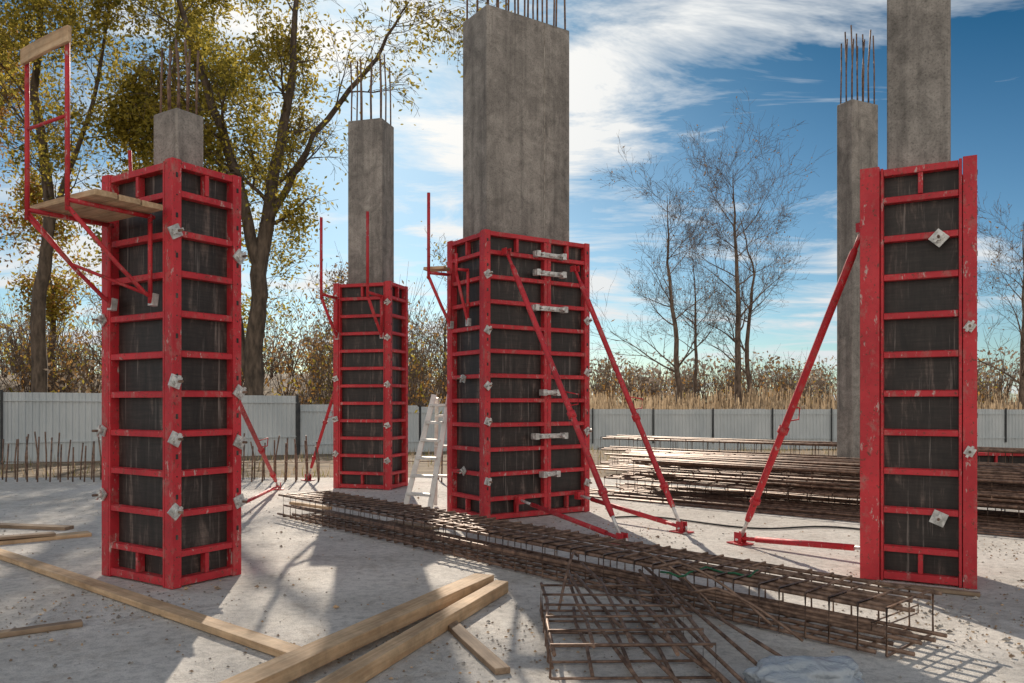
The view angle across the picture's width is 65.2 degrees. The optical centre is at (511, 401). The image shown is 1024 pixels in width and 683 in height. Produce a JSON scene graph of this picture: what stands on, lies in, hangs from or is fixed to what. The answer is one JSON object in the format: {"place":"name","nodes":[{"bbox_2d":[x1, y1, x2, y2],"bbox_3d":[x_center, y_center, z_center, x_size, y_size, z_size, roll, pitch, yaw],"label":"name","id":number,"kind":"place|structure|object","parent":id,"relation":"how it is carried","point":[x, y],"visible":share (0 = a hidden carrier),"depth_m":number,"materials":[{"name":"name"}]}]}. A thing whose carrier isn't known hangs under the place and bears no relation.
{"place":"outdoors","nodes":[
{"label":"outdoors","id":0,"kind":"place"},
{"bbox_2d":[0,373,1008,477],"bbox_3d":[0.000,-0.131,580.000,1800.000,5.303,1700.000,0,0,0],"label":"ground","id":1,"kind":"structure","parent":0,"point":[424,468],"depth_m":23.19,"materials":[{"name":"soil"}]},
{"bbox_2d":[0,6,51,271],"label":"birch tree","id":2,"kind":"object","parent":1,"relation":"on","point":[6,115],"visible":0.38,"depth_m":38.85,"materials":[{"name":"green plant"}]},
{"bbox_2d":[0,163,101,392],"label":"birch tree","id":3,"kind":"object","parent":1,"relation":"on","point":[54,309],"visible":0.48,"depth_m":43.38,"materials":[{"name":"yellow plant"}]},
{"bbox_2d":[0,0,184,392],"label":"poplar tree","id":4,"kind":"object","parent":1,"relation":"on","point":[41,138],"visible":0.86,"depth_m":30.47,"materials":[{"name":"green plant"}]},
{"bbox_2d":[75,0,326,335],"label":"poplar tree","id":5,"kind":"object","parent":1,"relation":"on","point":[211,50],"visible":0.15,"depth_m":36.81,"materials":[{"name":"green plant"}]},
{"bbox_2d":[67,0,512,394],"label":"willow tree","id":6,"kind":"object","parent":1,"relation":"on","point":[286,48],"visible":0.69,"depth_m":31.57,"materials":[{"name":"green plant"}]},
{"bbox_2d":[0,244,614,413],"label":"autumn thicket","id":7,"kind":"object","parent":1,"relation":"on","point":[66,363],"visible":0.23,"depth_m":42.12,"materials":[{"name":"brown plant"}]},
{"bbox_2d":[279,256,409,403],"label":"bare tree","id":8,"kind":"object","parent":1,"relation":"on","point":[343,277],"visible":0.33,"depth_m":40.29,"materials":[{"name":"brown plant"}]},
{"bbox_2d":[408,221,457,406],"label":"bare tree","id":9,"kind":"object","parent":1,"relation":"on","point":[445,325],"visible":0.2,"depth_m":45.23,"materials":[{"name":"brown plant"}]},
{"bbox_2d":[0,314,1019,404],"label":"distant treeline","id":10,"kind":"object","parent":1,"relation":"on","point":[1010,380],"visible":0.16,"depth_m":112.41,"materials":[{"name":"brown plant"}]},
{"bbox_2d":[0,478,1023,682],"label":"concrete slab","id":11,"kind":"structure","parent":1,"relation":"on","point":[146,647],"depth_m":5.99,"materials":[{"name":"grey concrete"}]},
{"bbox_2d":[0,523,73,530],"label":"timber plank","id":12,"kind":"object","parent":11,"relation":"on","point":[34,526],"visible":1,"depth_m":9.45,"materials":[{"name":"brown wood"}]},
{"bbox_2d":[0,619,82,637],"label":"timber plank","id":13,"kind":"object","parent":11,"relation":"on","point":[40,628],"visible":1,"depth_m":5.21,"materials":[{"name":"brown wood"}]},
{"bbox_2d":[0,531,91,544],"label":"timber plank","id":14,"kind":"object","parent":11,"relation":"on","point":[69,535],"visible":0.88,"depth_m":8.68,"materials":[{"name":"beige wood"}]},
{"bbox_2d":[0,532,55,539],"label":"timber plank","id":15,"kind":"object","parent":14,"relation":"on","point":[27,535],"visible":1,"depth_m":8.56,"materials":[{"name":"beige wood"}]},
{"bbox_2d":[0,548,301,656],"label":"timber plank","id":16,"kind":"object","parent":11,"relation":"on","point":[267,644],"visible":0.88,"depth_m":5.64,"materials":[{"name":"brown wood"}]},
{"bbox_2d":[92,157,247,588],"bbox_3d":[-2.929,-0.229,6.882,1.146,3.450,0.775,0,0,30],"label":"column formwork","id":17,"kind":"object","parent":11,"relation":"on","point":[169,493],"depth_m":6.73,"materials":[{"name":"red paint"}]},
{"bbox_2d":[20,25,162,310],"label":"scaffold platform","id":18,"kind":"structure","parent":17,"relation":"attached to","point":[95,206],"depth_m":6.23,"materials":[{"name":"red paint"}]},
{"bbox_2d":[154,108,202,166],"bbox_3d":[-2.889,-0.492,6.932,0.330,3.980,0.270,0,0,33],"label":"concrete shaft","id":19,"kind":"object","parent":17,"relation":"in","point":[178,133],"visible":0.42,"depth_m":6.83,"materials":[{"name":"grey concrete"}]},
{"bbox_2d":[160,39,199,114],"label":"starter bars","id":20,"kind":"object","parent":19,"relation":"in","point":[188,63],"visible":0.89,"depth_m":6.91,"materials":[{"name":"brown metal"}]},
{"bbox_2d":[2,432,446,481],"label":"slab starter bars","id":21,"kind":"object","parent":11,"relation":"on","point":[92,462],"visible":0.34,"depth_m":15.41,"materials":[{"name":"brown metal"}]},
{"bbox_2d":[241,402,283,503],"bbox_3d":[-3.483,0.477,10.696,0.330,2.035,6.320,0,0,-9],"label":"push pull brace","id":22,"kind":"object","parent":11,"relation":"on","point":[261,450],"visible":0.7,"depth_m":11.27,"materials":[{"name":"metal"}]},
{"bbox_2d":[289,501,330,509],"bbox_3d":[-2.849,1.460,11.302,0.922,0.042,0.086,0,0,41],"label":"timber batten","id":23,"kind":"object","parent":11,"relation":"on","point":[308,505],"visible":0.86,"depth_m":11.27,"materials":[{"name":"beige wood"}]},
{"bbox_2d":[302,392,332,480],"bbox_3d":[-3.425,0.077,14.967,1.381,2.835,0.180,0,0,35],"label":"push pull brace","id":24,"kind":"object","parent":11,"relation":"on","point":[325,421],"visible":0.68,"depth_m":15.07,"materials":[{"name":"metal"}]},
{"bbox_2d":[219,573,493,682],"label":"timber beam","id":25,"kind":"structure","parent":11,"relation":"on","point":[292,665],"depth_m":4.75,"materials":[{"name":"brown wood"}]},
{"bbox_2d":[332,281,407,489],"bbox_3d":[-2.498,-0.284,14.061,1.107,3.560,0.854,0,0,16],"label":"column formwork","id":26,"kind":"object","parent":11,"relation":"on","point":[370,408],"depth_m":13.86,"materials":[{"name":"red paint"}]},
{"bbox_2d":[320,211,383,339],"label":"scaffold platform","id":27,"kind":"structure","parent":26,"relation":"attached to","point":[379,327],"depth_m":13.34,"materials":[{"name":"red paint"}]},
{"bbox_2d":[348,118,393,283],"bbox_3d":[-2.483,-1.702,14.111,0.650,6.400,0.500,0,0,16],"label":"concrete shaft","id":28,"kind":"object","parent":26,"relation":"in","point":[371,166],"visible":0.52,"depth_m":13.89,"materials":[{"name":"grey concrete"}]},
{"bbox_2d":[350,50,390,124],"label":"starter bars","id":29,"kind":"object","parent":28,"relation":"in","point":[361,99],"visible":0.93,"depth_m":14.02,"materials":[{"name":"brown metal"}]},
{"bbox_2d":[315,580,507,682],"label":"timber beam","id":30,"kind":"structure","parent":11,"relation":"on","point":[366,667],"depth_m":4.83,"materials":[{"name":"brown wood"}]},
{"bbox_2d":[388,520,439,529],"bbox_3d":[-1.202,1.480,9.647,0.781,0.032,0.159,0,0,40],"label":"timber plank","id":31,"kind":"object","parent":11,"relation":"on","point":[429,527],"visible":0.58,"depth_m":9.57,"materials":[{"name":"wood"}]},
{"bbox_2d":[404,394,446,510],"bbox_3d":[-1.078,0.690,11.055,0.518,1.602,0.894,0,0,28],"label":"step ladder","id":32,"kind":"object","parent":11,"relation":"on","point":[439,445],"visible":0.74,"depth_m":10.88,"materials":[{"name":"metal"}]},
{"bbox_2d":[448,620,509,674],"bbox_3d":[-0.262,1.480,4.949,0.095,0.037,1.178,0,0,-21],"label":"timber batten","id":33,"kind":"object","parent":11,"relation":"on","point":[488,658],"visible":0.84,"depth_m":4.73,"materials":[{"name":"brown wood"}]},
{"bbox_2d":[1,488,1023,682],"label":"gravel debris","id":34,"kind":"object","parent":11,"relation":"on","point":[639,666],"visible":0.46,"depth_m":5.59,"materials":[{"name":"grey gravel"}]},
{"bbox_2d":[447,229,591,518],"bbox_3d":[0.090,-0.334,10.794,1.808,3.660,1.099,0,0,-34],"label":"column formwork","id":35,"kind":"object","parent":11,"relation":"on","point":[511,433],"depth_m":10.49,"materials":[{"name":"red paint"}]},
{"bbox_2d":[423,192,470,328],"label":"scaffold platform","id":36,"kind":"structure","parent":35,"relation":"attached to","point":[435,270],"depth_m":10.50,"materials":[{"name":"red paint"}]},
{"bbox_2d":[463,4,568,241],"bbox_3d":[0.064,-1.802,10.869,1.340,6.600,0.620,0,0,-34],"label":"concrete shaft","id":37,"kind":"object","parent":35,"relation":"in","point":[503,120],"visible":0.42,"depth_m":10.55,"materials":[{"name":"grey concrete"}]},
{"bbox_2d":[466,0,565,29],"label":"starter bars","id":38,"kind":"object","parent":37,"relation":"in","point":[554,11],"visible":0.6,"depth_m":10.91,"materials":[{"name":"brown metal"}]},
{"bbox_2d":[544,23,544,237],"bbox_3d":[0.438,-1.800,10.745,0.010,6.580,0.006,0,0,-34],"label":"casting seam","id":39,"kind":"object","parent":37,"relation":"on","point":[544,130],"visible":0.36,"depth_m":10.74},
{"bbox_2d":[502,247,627,544],"bbox_3d":[0.628,-0.223,9.272,0.300,3.435,2.258,0,0,-34],"label":"push pull brace","id":40,"kind":"object","parent":11,"relation":"on","point":[602,490],"visible":0.86,"depth_m":9.14,"materials":[{"name":"metal"}]},
{"bbox_2d":[277,490,946,656],"bbox_3d":[-0.154,1.341,7.753,0.709,0.304,7.938,0,0,-42],"label":"rebar cage","id":41,"kind":"object","parent":11,"relation":"on","point":[855,596],"visible":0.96,"depth_m":6.23,"materials":[{"name":"brown metal"}]},
{"bbox_2d":[660,566,758,577],"bbox_3d":[1.400,1.199,5.649,0.713,0.035,0.251,0,0,0],"label":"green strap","id":42,"kind":"object","parent":41,"relation":"on","point":[689,572],"visible":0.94,"depth_m":5.59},
{"bbox_2d":[570,265,693,533],"bbox_3d":[1.421,-0.163,9.931,0.182,3.315,2.027,0,0,-36],"label":"push pull brace","id":43,"kind":"object","parent":11,"relation":"on","point":[680,526],"visible":1,"depth_m":9.82,"materials":[{"name":"metal"}]},
{"bbox_2d":[539,551,803,682],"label":"rebar cage","id":44,"kind":"object","parent":11,"relation":"on","point":[701,661],"visible":1,"depth_m":4.86,"materials":[{"name":"brown metal"}]},
{"bbox_2d":[614,516,859,529],"bbox_3d":[2.730,1.485,9.708,3.112,0.024,0.483,0,0,22],"label":"power cable","id":45,"kind":"object","parent":11,"relation":"on","point":[748,527],"visible":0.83,"depth_m":9.52,"materials":[{"name":"black rubber"}]},
{"bbox_2d":[726,223,859,550],"bbox_3d":[2.905,-0.048,7.890,0.492,3.085,1.689,0,0,-30],"label":"push pull brace","id":46,"kind":"object","parent":11,"relation":"on","point":[740,538],"visible":0.82,"depth_m":7.79,"materials":[{"name":"metal"}]},
{"bbox_2d":[742,655,864,682],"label":"plastic bag","id":47,"kind":"object","parent":11,"relation":"on","point":[802,669],"visible":0.99,"depth_m":4.12,"materials":[{"name":"grey plastic"}]},
{"bbox_2d":[590,435,1023,537],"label":"rebar stack","id":48,"kind":"object","parent":11,"relation":"on","point":[803,481],"visible":0.77,"depth_m":11.70,"materials":[{"name":"brown metal"}]},
{"bbox_2d":[837,99,877,488],"bbox_3d":[5.700,-1.702,13.200,0.600,6.400,0.320,0,0,-26],"label":"concrete shaft","id":49,"kind":"object","parent":11,"relation":"on","point":[857,135],"visible":0.48,"depth_m":13.01,"materials":[{"name":"grey concrete"}]},
{"bbox_2d":[840,25,874,103],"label":"starter bars","id":50,"kind":"object","parent":49,"relation":"in","point":[852,47],"visible":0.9,"depth_m":13.13,"materials":[{"name":"brown metal"}]},
{"bbox_2d":[860,155,977,588],"bbox_3d":[3.467,-0.239,6.818,0.868,3.470,0.724,0,0,30],"label":"column formwork","id":51,"kind":"object","parent":11,"relation":"on","point":[918,372],"depth_m":6.65,"materials":[{"name":"red paint"}]},
{"bbox_2d":[887,0,950,168],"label":"concrete shaft","id":52,"kind":"object","parent":51,"relation":"in","point":[918,82],"visible":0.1,"depth_m":6.69,"materials":[{"name":"grey concrete"}]},
{"bbox_2d":[881,582,979,596],"bbox_3d":[3.302,1.480,6.328,0.695,0.032,0.069,0,0,30],"label":"timber batten","id":53,"kind":"object","parent":11,"relation":"on","point":[959,592],"visible":0.62,"depth_m":6.24,"materials":[{"name":"brown wood"}]},
{"bbox_2d":[978,452,1023,463],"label":"formwork panel","id":54,"kind":"object","parent":11,"relation":"on","point":[998,457],"visible":0.07,"depth_m":13.79,"materials":[{"name":"red paint"}]},
{"bbox_2d":[0,390,1023,463],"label":"corrugated metal fence","id":55,"kind":"object","parent":1,"relation":"on","point":[75,419],"visible":0.37,"depth_m":33.95,"materials":[{"name":"metal"}]},
{"bbox_2d":[590,138,749,407],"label":"bare tree","id":56,"kind":"object","parent":1,"relation":"on","point":[676,366],"visible":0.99,"depth_m":59.80,"materials":[{"name":"brown plant"}]},
{"bbox_2d":[641,208,735,397],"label":"bare tree","id":57,"kind":"object","parent":1,"relation":"on","point":[662,297],"visible":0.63,"depth_m":65.91,"materials":[{"name":"brown plant"}]},
{"bbox_2d":[681,162,810,405],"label":"bare tree","id":58,"kind":"object","parent":1,"relation":"on","point":[747,364],"visible":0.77,"depth_m":62.95,"materials":[{"name":"brown plant"}]},
{"bbox_2d":[664,91,828,408],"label":"bare tree","id":59,"kind":"object","parent":1,"relation":"on","point":[737,376],"visible":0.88,"depth_m":59.95,"materials":[{"name":"brown plant"}]},
{"bbox_2d":[590,347,1008,408],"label":"autumn thicket","id":60,"kind":"object","parent":1,"relation":"on","point":[721,385],"visible":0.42,"depth_m":72.96,"materials":[{"name":"brown plant"}]},
{"bbox_2d":[590,383,1022,408],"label":"dry reeds","id":61,"kind":"object","parent":1,"relation":"on","point":[688,401],"visible":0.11,"depth_m":59.62,"materials":[{"name":"brown plant"}]},
{"bbox_2d":[977,192,1023,408],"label":"bare tree","id":62,"kind":"object","parent":1,"relation":"on","point":[1020,382],"visible":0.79,"depth_m":51.82,"materials":[{"name":"brown plant"}]},
{"bbox_2d":[0,0,1023,401],"label":"sky","id":63,"kind":"structure","parent":0,"point":[641,72],"materials":[{"name":"blue"}]}
]}

